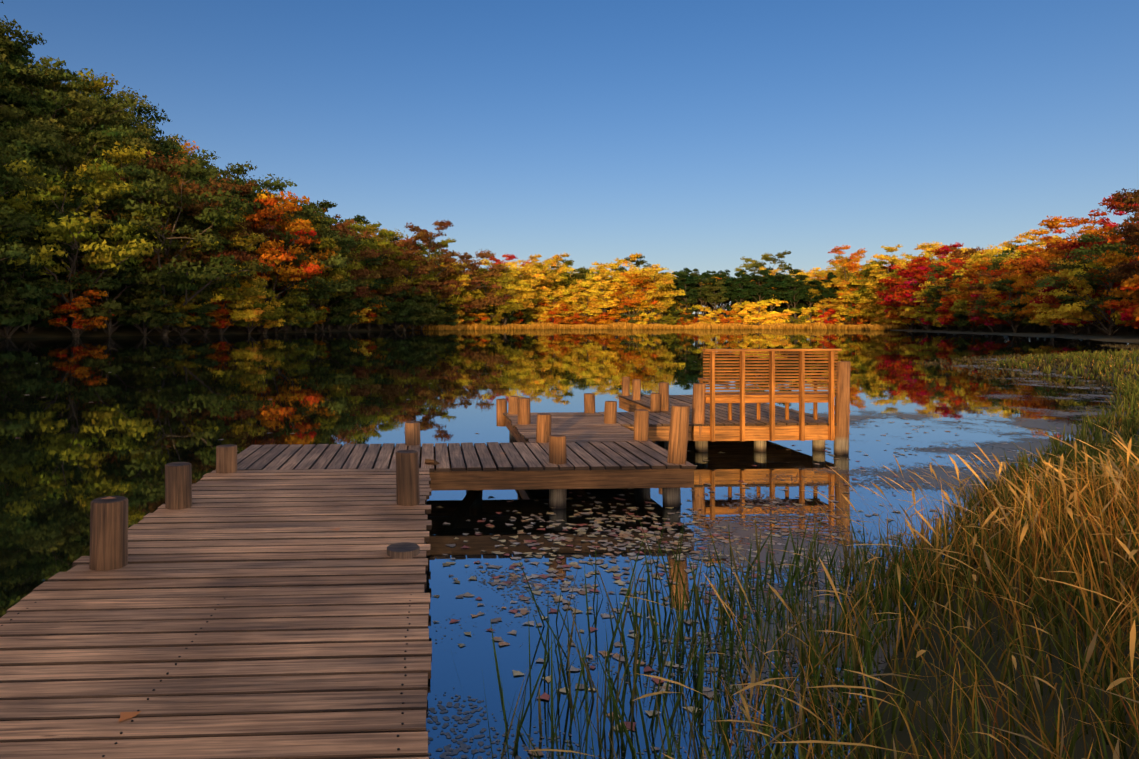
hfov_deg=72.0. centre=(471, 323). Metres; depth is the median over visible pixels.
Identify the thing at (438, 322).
tree
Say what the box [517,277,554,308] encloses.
tree
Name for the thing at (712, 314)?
tree
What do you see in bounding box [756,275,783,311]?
tree
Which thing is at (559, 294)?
tree
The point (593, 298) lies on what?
tree
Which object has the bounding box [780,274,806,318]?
tree
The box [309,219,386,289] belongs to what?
tree
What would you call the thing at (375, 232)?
tree
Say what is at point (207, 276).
tree
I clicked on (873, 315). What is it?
tree
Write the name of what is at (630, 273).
tree
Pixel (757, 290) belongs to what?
tree
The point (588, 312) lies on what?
tree
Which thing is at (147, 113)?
tree
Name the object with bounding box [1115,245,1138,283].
tree
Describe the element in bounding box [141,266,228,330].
tree
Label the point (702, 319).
tree
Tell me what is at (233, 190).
tree
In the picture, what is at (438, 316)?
tree
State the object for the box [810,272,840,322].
tree
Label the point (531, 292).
tree
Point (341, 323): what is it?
tree
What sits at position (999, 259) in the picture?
tree
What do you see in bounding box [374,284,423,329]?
tree
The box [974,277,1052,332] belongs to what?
tree
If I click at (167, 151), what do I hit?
tree
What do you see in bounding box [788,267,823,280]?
tree
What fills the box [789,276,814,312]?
tree
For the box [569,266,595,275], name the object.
tree
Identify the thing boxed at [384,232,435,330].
tree
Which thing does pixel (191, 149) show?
tree
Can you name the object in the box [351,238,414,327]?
tree
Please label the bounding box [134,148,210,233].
tree
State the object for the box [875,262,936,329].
tree
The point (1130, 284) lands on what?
tree
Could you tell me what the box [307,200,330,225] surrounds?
tree
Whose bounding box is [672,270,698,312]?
tree
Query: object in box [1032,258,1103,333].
tree
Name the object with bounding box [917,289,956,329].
tree
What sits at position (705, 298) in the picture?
tree
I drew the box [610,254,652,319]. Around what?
tree
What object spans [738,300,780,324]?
tree
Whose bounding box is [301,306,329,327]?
tree
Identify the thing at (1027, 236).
tree
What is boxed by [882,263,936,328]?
tree
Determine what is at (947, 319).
tree
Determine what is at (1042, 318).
tree
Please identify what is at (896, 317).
tree
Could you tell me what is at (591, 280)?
tree
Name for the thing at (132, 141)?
tree
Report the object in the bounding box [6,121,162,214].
tree
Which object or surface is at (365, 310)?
tree
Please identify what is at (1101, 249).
tree
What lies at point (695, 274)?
tree
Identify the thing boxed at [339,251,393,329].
tree
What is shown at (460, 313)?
tree
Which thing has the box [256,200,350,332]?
tree
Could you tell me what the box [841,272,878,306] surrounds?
tree
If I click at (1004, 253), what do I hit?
tree
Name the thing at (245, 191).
tree
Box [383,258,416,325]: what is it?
tree
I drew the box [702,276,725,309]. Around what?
tree
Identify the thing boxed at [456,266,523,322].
tree
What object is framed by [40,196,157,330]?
tree
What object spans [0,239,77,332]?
tree
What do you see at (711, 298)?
tree
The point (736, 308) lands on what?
tree
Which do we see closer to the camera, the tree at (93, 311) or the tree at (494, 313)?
the tree at (93, 311)
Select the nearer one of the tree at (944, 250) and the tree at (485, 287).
the tree at (944, 250)
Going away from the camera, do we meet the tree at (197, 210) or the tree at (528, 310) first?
the tree at (197, 210)
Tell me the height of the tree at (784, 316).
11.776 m
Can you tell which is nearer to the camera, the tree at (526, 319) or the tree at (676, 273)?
the tree at (526, 319)
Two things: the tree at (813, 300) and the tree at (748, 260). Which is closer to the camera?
the tree at (813, 300)
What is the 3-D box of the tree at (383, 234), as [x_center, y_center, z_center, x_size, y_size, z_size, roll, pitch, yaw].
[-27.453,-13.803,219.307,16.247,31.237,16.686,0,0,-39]
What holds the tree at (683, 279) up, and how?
on the ground at (1078, 752)
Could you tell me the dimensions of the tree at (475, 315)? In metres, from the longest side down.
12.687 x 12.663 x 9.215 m
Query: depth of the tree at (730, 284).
288.33 m
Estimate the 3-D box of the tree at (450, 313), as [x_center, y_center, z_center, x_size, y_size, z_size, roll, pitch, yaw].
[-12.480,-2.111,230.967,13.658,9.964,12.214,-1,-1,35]
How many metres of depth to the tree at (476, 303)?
240.37 m
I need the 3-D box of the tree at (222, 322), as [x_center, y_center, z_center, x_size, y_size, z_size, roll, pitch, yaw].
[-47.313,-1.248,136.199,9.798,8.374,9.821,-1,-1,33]
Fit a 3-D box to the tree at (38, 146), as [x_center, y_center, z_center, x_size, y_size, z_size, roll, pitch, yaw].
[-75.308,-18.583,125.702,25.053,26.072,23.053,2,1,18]
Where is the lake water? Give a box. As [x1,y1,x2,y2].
[0,329,1138,758]
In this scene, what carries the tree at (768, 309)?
on the ground at (1078, 752)
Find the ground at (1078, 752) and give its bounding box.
[0,260,1138,758]
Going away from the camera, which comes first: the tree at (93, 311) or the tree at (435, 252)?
the tree at (93, 311)
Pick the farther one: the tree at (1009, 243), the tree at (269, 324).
the tree at (1009, 243)
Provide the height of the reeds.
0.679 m
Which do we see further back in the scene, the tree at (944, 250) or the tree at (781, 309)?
the tree at (781, 309)
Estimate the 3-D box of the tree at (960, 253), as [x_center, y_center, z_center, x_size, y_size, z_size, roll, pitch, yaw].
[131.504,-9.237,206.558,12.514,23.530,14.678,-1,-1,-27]
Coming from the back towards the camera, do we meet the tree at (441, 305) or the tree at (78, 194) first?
the tree at (441, 305)
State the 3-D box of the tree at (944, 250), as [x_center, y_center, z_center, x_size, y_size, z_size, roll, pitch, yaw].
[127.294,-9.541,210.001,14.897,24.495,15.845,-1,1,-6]
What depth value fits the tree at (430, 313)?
218.70 m
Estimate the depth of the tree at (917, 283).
224.44 m
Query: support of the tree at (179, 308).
on the ground at (1078, 752)
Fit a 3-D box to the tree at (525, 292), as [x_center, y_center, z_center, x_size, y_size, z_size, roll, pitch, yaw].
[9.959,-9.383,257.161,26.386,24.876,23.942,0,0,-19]
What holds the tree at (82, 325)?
on the ground at (1078, 752)
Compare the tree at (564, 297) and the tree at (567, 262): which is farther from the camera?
the tree at (567, 262)
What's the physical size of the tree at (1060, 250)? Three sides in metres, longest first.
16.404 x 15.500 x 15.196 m
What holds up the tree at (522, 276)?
on the ground at (1078, 752)
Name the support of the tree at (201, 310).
on the ground at (1078, 752)
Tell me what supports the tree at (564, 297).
on the ground at (1078, 752)
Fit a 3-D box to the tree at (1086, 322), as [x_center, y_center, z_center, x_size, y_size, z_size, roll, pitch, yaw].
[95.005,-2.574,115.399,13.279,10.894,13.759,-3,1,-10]
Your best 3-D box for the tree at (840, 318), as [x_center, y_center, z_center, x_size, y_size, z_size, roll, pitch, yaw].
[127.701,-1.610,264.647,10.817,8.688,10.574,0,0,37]
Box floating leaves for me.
[16,367,1055,755]
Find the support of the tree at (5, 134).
on the ground at (1078, 752)
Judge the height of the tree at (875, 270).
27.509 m
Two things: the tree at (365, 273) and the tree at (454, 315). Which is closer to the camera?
the tree at (365, 273)
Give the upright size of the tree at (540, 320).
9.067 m
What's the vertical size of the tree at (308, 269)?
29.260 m
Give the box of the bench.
[698,349,841,441]
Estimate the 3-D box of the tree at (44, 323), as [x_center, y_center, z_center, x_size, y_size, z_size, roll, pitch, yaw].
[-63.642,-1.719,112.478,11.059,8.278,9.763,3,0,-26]
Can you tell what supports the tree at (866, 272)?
on the ground at (1078, 752)
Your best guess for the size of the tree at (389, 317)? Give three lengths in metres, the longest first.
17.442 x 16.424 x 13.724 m
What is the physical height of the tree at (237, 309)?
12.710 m
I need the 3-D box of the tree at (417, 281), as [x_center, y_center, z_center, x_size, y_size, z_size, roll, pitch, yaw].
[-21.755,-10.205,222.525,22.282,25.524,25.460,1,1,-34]
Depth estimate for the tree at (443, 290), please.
223.90 m
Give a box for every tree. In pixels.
[0,1,44,106]
[0,19,33,89]
[0,30,96,128]
[0,56,128,169]
[0,59,45,131]
[0,95,39,145]
[0,99,54,192]
[0,118,91,193]
[0,132,85,280]
[0,136,59,259]
[0,144,63,241]
[0,158,169,336]
[0,191,49,300]
[0,193,80,306]
[0,219,69,337]
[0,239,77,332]
[0,258,68,337]
[0,285,23,325]
[2,117,132,176]
[2,174,126,258]
[4,255,109,329]
[6,78,165,166]
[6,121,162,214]
[11,38,34,59]
[13,58,61,118]
[16,284,69,332]
[29,57,134,148]
[39,287,113,336]
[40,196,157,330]
[50,106,153,174]
[57,271,134,319]
[58,257,174,335]
[60,141,203,257]
[62,169,223,274]
[73,155,273,335]
[82,118,124,133]
[85,91,175,164]
[89,289,139,331]
[94,127,184,160]
[96,151,258,293]
[112,278,185,335]
[128,286,203,333]
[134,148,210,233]
[137,149,240,184]
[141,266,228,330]
[142,134,186,162]
[146,137,199,157]
[152,286,220,334]
[153,178,232,248]
[160,207,270,334]
[171,264,266,332]
[180,174,268,221]
[180,178,252,271]
[186,299,233,334]
[189,155,277,259]
[191,283,232,330]
[194,279,242,318]
[202,189,336,333]
[226,180,292,332]
[226,286,270,329]
[227,288,285,333]
[229,272,288,328]
[230,291,309,309]
[238,189,308,267]
[240,173,323,219]
[242,205,326,329]
[249,297,285,332]
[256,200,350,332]
[256,212,372,330]
[259,276,317,332]
[271,290,320,332]
[276,214,363,332]
[288,297,328,331]
[298,267,332,327]
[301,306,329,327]
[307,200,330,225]
[308,298,361,331]
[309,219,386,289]
[310,233,359,330]
[316,219,380,330]
[316,297,363,328]
[318,202,337,211]
[319,214,358,248]
[320,299,352,329]
[325,298,361,330]
[331,214,373,246]
[334,256,381,329]
[334,296,370,328]
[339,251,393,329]
[347,225,389,293]
[349,248,408,329]
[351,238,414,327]
[352,229,373,249]
[353,290,386,329]
[355,221,404,269]
[357,229,408,250]
[363,294,392,328]
[364,285,407,329]
[368,243,438,327]
[371,228,387,250]
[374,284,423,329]
[376,291,423,330]
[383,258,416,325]
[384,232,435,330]
[390,287,433,328]
[392,254,445,307]
[399,220,471,326]
[401,293,438,329]
[406,296,444,329]
[413,237,460,281]
[415,241,453,275]
[417,260,454,302]
[420,302,449,328]
[422,301,452,324]
[427,248,513,325]
[432,261,480,312]
[437,303,459,326]
[443,299,464,324]
[446,290,477,321]
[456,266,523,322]
[464,276,507,295]
[464,309,490,324]
[470,258,541,325]
[471,295,501,322]
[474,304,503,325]
[481,273,521,304]
[482,290,517,325]
[482,311,503,320]
[488,254,516,269]
[500,263,554,306]
[500,305,523,324]
[508,282,541,312]
[511,289,536,322]
[512,308,532,324]
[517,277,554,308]
[518,266,549,321]
[520,261,544,277]
[525,261,560,300]
[526,306,550,323]
[527,254,558,275]
[531,252,574,310]
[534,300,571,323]
[535,288,575,323]
[542,266,577,289]
[544,270,578,314]
[551,288,585,316]
[552,257,588,290]
[553,280,586,306]
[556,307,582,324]
[565,268,615,303]
[566,279,607,322]
[567,286,603,317]
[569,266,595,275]
[571,271,628,324]
[577,309,600,324]
[585,270,622,324]
[586,261,623,314]
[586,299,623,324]
[601,253,646,315]
[604,270,648,313]
[605,270,662,320]
[605,307,629,323]
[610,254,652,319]
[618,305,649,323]
[624,275,675,319]
[627,264,685,323]
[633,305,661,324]
[642,268,681,322]
[649,272,677,316]
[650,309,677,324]
[655,295,687,316]
[660,309,685,324]
[666,294,698,322]
[667,268,692,308]
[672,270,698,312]
[674,276,699,312]
[677,312,697,324]
[683,304,716,323]
[688,268,716,314]
[689,272,710,317]
[689,274,703,321]
[691,277,704,322]
[694,303,720,314]
[699,277,717,316]
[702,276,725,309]
[704,279,728,320]
[704,308,729,323]
[707,270,734,313]
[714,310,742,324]
[719,282,757,323]
[723,269,745,310]
[724,272,743,302]
[727,273,754,323]
[727,285,757,324]
[728,301,764,324]
[735,253,772,277]
[736,283,779,316]
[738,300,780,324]
[745,250,795,276]
[745,281,767,324]
[746,267,776,324]
[751,298,795,323]
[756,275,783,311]
[759,266,785,311]
[764,273,779,320]
[772,279,814,321]
[775,266,807,308]
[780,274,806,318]
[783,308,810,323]
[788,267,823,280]
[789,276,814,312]
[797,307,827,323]
[800,279,823,318]
[805,278,839,314]
[809,270,843,320]
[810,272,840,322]
[811,308,837,324]
[813,245,866,301]
[824,294,857,324]
[826,259,859,275]
[828,307,845,324]
[829,276,880,324]
[831,309,849,324]
[833,254,873,297]
[840,306,872,324]
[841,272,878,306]
[843,307,863,324]
[844,290,875,319]
[848,266,887,295]
[850,301,872,324]
[851,261,896,303]
[857,287,884,315]
[858,259,894,287]
[863,306,883,323]
[864,306,882,323]
[865,244,919,304]
[871,258,936,283]
[874,299,890,323]
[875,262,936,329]
[882,255,909,295]
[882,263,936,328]
[883,308,892,323]
[884,261,962,329]
[885,299,921,328]
[886,299,910,328]
[894,274,934,329]
[897,261,966,328]
[899,290,933,328]
[900,251,934,262]
[901,306,925,328]
[909,241,951,327]
[909,242,966,329]
[909,277,952,329]
[914,243,962,259]
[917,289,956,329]
[919,269,976,329]
[919,296,945,329]
[922,263,965,330]
[924,306,959,330]
[935,293,980,330]
[936,247,989,262]
[938,281,989,329]
[944,258,995,329]
[947,245,991,328]
[949,251,1027,329]
[949,279,1025,330]
[952,261,1026,331]
[952,304,990,331]
[960,245,1010,327]
[965,244,1034,324]
[965,270,1023,329]
[967,259,1033,286]
[967,290,1024,331]
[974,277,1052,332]
[976,255,1010,328]
[978,270,1033,332]
[982,238,1027,257]
[982,239,1098,331]
[989,256,1044,330]
[1007,248,1056,330]
[1010,228,1062,253]
[1013,229,1136,297]
[1016,268,1067,333]
[1020,215,1105,329]
[1020,233,1129,334]
[1026,241,1046,248]
[1028,280,1107,333]
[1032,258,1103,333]
[1034,226,1138,335]
[1048,258,1137,335]
[1051,271,1129,334]
[1081,193,1138,333]
[1093,223,1138,305]
[1098,282,1138,328]
[1107,188,1138,281]
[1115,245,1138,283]
[1119,256,1138,320]
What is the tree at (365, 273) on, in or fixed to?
on the ground at (1078, 752)
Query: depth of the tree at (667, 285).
278.00 m
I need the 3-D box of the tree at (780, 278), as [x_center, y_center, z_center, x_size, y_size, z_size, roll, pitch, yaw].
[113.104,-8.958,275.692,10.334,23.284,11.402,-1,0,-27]
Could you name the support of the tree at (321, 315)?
on the ground at (1078, 752)
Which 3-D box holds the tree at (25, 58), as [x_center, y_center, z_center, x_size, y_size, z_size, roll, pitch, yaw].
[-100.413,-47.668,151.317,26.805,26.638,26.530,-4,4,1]
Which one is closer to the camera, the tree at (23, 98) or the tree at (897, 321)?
the tree at (23, 98)
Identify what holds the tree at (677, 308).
on the ground at (1078, 752)
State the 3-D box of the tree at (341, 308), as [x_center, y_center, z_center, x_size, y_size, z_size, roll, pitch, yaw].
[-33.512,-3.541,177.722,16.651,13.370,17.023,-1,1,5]
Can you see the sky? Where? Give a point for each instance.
(703, 135)
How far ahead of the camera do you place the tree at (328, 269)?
174.60 m
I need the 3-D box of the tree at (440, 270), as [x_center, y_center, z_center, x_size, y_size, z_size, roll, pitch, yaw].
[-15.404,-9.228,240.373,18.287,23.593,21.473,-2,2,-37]
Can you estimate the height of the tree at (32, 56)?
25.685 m
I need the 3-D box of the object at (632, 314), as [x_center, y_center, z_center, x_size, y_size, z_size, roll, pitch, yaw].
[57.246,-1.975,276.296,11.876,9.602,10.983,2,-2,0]
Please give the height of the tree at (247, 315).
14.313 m
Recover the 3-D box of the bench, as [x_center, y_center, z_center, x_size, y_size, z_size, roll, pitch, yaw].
[4.726,1.132,12.506,2.200,1.449,0.638,0,0,-3]
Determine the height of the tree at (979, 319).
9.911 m
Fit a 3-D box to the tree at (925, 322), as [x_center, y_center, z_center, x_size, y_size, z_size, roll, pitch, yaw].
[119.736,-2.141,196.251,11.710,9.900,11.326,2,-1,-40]
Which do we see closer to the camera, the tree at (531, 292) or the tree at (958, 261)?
the tree at (958, 261)
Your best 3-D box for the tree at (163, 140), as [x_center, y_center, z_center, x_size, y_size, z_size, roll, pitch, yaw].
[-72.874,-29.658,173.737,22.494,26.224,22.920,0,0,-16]
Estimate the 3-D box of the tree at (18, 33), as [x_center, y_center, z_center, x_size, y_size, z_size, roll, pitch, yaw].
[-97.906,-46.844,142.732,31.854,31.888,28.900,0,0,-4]
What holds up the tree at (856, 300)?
on the ground at (1078, 752)
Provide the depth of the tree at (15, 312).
105.15 m
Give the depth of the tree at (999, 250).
228.19 m
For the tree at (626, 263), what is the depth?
283.49 m
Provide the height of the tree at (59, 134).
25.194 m
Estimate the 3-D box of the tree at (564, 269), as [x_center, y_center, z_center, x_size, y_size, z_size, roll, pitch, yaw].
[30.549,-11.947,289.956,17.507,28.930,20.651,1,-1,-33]
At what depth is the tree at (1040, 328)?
158.59 m
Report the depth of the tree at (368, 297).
190.71 m
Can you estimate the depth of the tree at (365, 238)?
210.12 m
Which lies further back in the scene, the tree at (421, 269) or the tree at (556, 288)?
the tree at (556, 288)
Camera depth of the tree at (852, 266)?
264.49 m
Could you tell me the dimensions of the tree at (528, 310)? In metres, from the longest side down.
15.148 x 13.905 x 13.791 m
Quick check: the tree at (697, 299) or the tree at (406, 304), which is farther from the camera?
the tree at (697, 299)
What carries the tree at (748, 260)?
on the ground at (1078, 752)
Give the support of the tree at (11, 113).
on the ground at (1078, 752)
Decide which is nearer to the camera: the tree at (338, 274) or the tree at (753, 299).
the tree at (338, 274)
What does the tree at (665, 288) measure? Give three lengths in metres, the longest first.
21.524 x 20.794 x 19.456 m
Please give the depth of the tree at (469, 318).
240.69 m
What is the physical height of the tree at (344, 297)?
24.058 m
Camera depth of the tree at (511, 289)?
260.20 m
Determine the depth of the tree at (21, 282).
105.54 m
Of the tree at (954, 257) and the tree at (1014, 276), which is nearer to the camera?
the tree at (1014, 276)
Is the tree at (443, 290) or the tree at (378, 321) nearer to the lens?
the tree at (378, 321)
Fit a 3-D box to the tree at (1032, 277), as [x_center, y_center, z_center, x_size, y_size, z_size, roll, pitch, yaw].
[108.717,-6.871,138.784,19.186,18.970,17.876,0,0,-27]
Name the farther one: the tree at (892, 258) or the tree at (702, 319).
the tree at (702, 319)
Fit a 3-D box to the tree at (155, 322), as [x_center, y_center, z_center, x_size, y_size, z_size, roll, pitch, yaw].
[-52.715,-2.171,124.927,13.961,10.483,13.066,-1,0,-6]
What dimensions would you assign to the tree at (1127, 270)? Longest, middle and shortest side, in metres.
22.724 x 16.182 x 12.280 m
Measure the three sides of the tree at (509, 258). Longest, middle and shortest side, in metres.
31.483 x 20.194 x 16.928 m
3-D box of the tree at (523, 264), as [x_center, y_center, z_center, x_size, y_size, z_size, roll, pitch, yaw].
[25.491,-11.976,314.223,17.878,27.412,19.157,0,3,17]
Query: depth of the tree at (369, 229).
204.48 m
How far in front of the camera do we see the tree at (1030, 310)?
136.80 m
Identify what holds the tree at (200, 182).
on the ground at (1078, 752)
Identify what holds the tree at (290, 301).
on the ground at (1078, 752)
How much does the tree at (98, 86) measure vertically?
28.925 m
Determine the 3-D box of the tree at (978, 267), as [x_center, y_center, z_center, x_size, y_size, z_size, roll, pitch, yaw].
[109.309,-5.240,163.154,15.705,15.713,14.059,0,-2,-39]
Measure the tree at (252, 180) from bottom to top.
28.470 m
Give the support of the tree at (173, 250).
on the ground at (1078, 752)
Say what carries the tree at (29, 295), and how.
on the ground at (1078, 752)
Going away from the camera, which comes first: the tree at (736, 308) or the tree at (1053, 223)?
the tree at (1053, 223)
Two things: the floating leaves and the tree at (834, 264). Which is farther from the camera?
the tree at (834, 264)
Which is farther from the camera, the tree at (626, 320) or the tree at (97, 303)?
the tree at (626, 320)
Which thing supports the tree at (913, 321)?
on the ground at (1078, 752)
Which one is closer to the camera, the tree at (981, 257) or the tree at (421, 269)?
the tree at (981, 257)
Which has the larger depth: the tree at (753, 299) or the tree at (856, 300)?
the tree at (753, 299)
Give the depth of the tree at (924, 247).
244.56 m
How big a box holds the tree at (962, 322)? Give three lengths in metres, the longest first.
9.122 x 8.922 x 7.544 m
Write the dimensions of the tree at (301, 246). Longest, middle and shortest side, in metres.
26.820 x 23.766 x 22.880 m
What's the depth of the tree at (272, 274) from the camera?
154.12 m
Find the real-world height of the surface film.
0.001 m
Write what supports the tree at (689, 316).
on the ground at (1078, 752)
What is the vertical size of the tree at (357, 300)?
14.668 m
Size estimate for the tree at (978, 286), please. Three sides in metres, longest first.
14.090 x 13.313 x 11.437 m
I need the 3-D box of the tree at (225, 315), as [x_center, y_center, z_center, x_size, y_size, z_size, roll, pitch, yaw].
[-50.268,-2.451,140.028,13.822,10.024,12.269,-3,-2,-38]
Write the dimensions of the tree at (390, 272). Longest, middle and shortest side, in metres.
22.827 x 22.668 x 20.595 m
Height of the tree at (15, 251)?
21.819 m
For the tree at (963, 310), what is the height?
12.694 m
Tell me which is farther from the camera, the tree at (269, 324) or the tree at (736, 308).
the tree at (736, 308)
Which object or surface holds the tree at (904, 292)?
on the ground at (1078, 752)
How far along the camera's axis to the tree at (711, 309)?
326.42 m
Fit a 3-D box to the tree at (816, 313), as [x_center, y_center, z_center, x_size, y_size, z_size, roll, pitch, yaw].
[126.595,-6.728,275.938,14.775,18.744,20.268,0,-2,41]
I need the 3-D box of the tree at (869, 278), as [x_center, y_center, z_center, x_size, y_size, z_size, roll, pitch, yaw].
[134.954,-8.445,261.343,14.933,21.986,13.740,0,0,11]
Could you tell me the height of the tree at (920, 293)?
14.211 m
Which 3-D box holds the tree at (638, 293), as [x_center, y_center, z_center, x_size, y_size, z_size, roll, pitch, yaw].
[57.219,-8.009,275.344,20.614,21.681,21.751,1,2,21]
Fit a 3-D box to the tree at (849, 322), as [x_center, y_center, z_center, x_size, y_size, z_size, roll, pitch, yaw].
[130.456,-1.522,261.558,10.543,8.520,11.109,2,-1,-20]
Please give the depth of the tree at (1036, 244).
222.78 m
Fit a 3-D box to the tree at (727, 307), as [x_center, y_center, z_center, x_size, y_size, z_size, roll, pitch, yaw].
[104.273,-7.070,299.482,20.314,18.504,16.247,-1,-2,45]
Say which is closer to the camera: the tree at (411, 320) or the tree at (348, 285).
the tree at (348, 285)
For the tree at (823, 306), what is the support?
on the ground at (1078, 752)
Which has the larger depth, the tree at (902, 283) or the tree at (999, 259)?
the tree at (902, 283)
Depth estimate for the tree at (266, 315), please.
147.81 m
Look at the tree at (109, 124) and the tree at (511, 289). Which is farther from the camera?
the tree at (511, 289)
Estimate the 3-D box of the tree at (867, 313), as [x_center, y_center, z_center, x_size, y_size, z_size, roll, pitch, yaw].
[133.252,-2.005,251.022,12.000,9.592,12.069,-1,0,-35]
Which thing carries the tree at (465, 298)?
on the ground at (1078, 752)
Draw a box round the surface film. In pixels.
[427,358,1138,758]
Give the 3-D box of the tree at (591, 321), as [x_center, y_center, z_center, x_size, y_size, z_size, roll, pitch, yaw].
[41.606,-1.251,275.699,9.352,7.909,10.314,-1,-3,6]
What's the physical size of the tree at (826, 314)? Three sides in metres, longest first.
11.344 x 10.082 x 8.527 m
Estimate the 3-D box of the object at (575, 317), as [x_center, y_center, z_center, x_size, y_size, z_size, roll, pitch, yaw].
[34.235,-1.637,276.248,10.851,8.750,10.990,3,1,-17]
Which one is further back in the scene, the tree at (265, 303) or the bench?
the tree at (265, 303)
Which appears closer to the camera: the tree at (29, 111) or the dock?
the dock
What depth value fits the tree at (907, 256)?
277.64 m
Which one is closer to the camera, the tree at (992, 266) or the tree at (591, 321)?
the tree at (992, 266)
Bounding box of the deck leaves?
[102,452,501,720]
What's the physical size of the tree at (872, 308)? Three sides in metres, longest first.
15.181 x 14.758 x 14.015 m
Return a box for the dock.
[0,361,850,758]
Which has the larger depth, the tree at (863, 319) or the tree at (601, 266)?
the tree at (601, 266)
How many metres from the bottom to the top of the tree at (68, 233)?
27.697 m
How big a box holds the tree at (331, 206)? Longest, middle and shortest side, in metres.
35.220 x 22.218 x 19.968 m
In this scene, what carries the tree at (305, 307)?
on the ground at (1078, 752)
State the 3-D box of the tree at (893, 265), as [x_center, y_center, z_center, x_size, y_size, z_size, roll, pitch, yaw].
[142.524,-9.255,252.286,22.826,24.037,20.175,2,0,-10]
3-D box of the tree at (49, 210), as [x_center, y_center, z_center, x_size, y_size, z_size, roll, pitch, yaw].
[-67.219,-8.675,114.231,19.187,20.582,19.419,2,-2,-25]
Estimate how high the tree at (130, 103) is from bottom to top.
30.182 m
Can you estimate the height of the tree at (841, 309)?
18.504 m
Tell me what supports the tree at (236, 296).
on the ground at (1078, 752)
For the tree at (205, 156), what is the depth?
170.22 m
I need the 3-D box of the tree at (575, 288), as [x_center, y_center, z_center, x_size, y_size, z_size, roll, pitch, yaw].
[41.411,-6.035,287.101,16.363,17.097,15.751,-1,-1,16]
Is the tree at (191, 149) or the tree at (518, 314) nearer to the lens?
the tree at (191, 149)
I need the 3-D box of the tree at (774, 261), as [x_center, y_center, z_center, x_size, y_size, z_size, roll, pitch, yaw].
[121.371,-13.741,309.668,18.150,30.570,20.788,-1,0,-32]
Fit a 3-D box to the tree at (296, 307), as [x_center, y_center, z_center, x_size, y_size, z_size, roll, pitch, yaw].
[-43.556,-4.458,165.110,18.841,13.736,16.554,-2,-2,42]
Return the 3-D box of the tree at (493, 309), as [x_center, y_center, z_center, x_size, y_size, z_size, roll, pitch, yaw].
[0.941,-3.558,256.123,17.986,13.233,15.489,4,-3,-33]
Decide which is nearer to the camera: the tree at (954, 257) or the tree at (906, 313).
the tree at (906, 313)
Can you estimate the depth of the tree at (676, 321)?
273.06 m
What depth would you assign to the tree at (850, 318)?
257.77 m
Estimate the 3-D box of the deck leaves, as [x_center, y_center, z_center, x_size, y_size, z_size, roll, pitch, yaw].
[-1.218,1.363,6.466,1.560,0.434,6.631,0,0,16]
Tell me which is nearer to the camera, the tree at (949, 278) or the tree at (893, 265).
the tree at (949, 278)
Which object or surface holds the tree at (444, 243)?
on the ground at (1078, 752)
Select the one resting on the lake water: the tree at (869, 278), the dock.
the dock
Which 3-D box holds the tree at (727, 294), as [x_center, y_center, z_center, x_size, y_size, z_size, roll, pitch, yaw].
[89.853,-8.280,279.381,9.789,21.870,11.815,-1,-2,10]
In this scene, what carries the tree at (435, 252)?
on the ground at (1078, 752)
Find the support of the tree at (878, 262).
on the ground at (1078, 752)
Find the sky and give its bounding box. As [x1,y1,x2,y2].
[0,0,1138,313]
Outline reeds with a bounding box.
[450,499,955,758]
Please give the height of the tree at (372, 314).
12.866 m
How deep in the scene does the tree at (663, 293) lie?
270.91 m
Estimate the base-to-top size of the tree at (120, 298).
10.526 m
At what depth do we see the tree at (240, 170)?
154.73 m
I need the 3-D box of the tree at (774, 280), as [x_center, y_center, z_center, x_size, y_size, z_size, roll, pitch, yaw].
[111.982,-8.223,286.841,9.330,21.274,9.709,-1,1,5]
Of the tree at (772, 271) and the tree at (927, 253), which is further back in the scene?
the tree at (772, 271)
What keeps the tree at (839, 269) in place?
on the ground at (1078, 752)
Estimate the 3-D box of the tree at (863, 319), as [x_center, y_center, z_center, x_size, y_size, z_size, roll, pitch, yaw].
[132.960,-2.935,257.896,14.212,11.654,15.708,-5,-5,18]
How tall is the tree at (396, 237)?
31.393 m
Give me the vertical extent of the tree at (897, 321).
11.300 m
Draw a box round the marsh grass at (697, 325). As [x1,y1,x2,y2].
[400,322,1138,392]
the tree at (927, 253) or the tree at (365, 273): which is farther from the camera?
the tree at (927, 253)
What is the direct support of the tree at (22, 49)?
on the ground at (1078, 752)
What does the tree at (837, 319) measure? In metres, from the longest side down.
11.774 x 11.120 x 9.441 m
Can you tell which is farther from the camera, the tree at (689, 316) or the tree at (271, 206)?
the tree at (689, 316)
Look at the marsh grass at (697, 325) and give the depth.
235.61 m
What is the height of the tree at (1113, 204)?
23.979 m

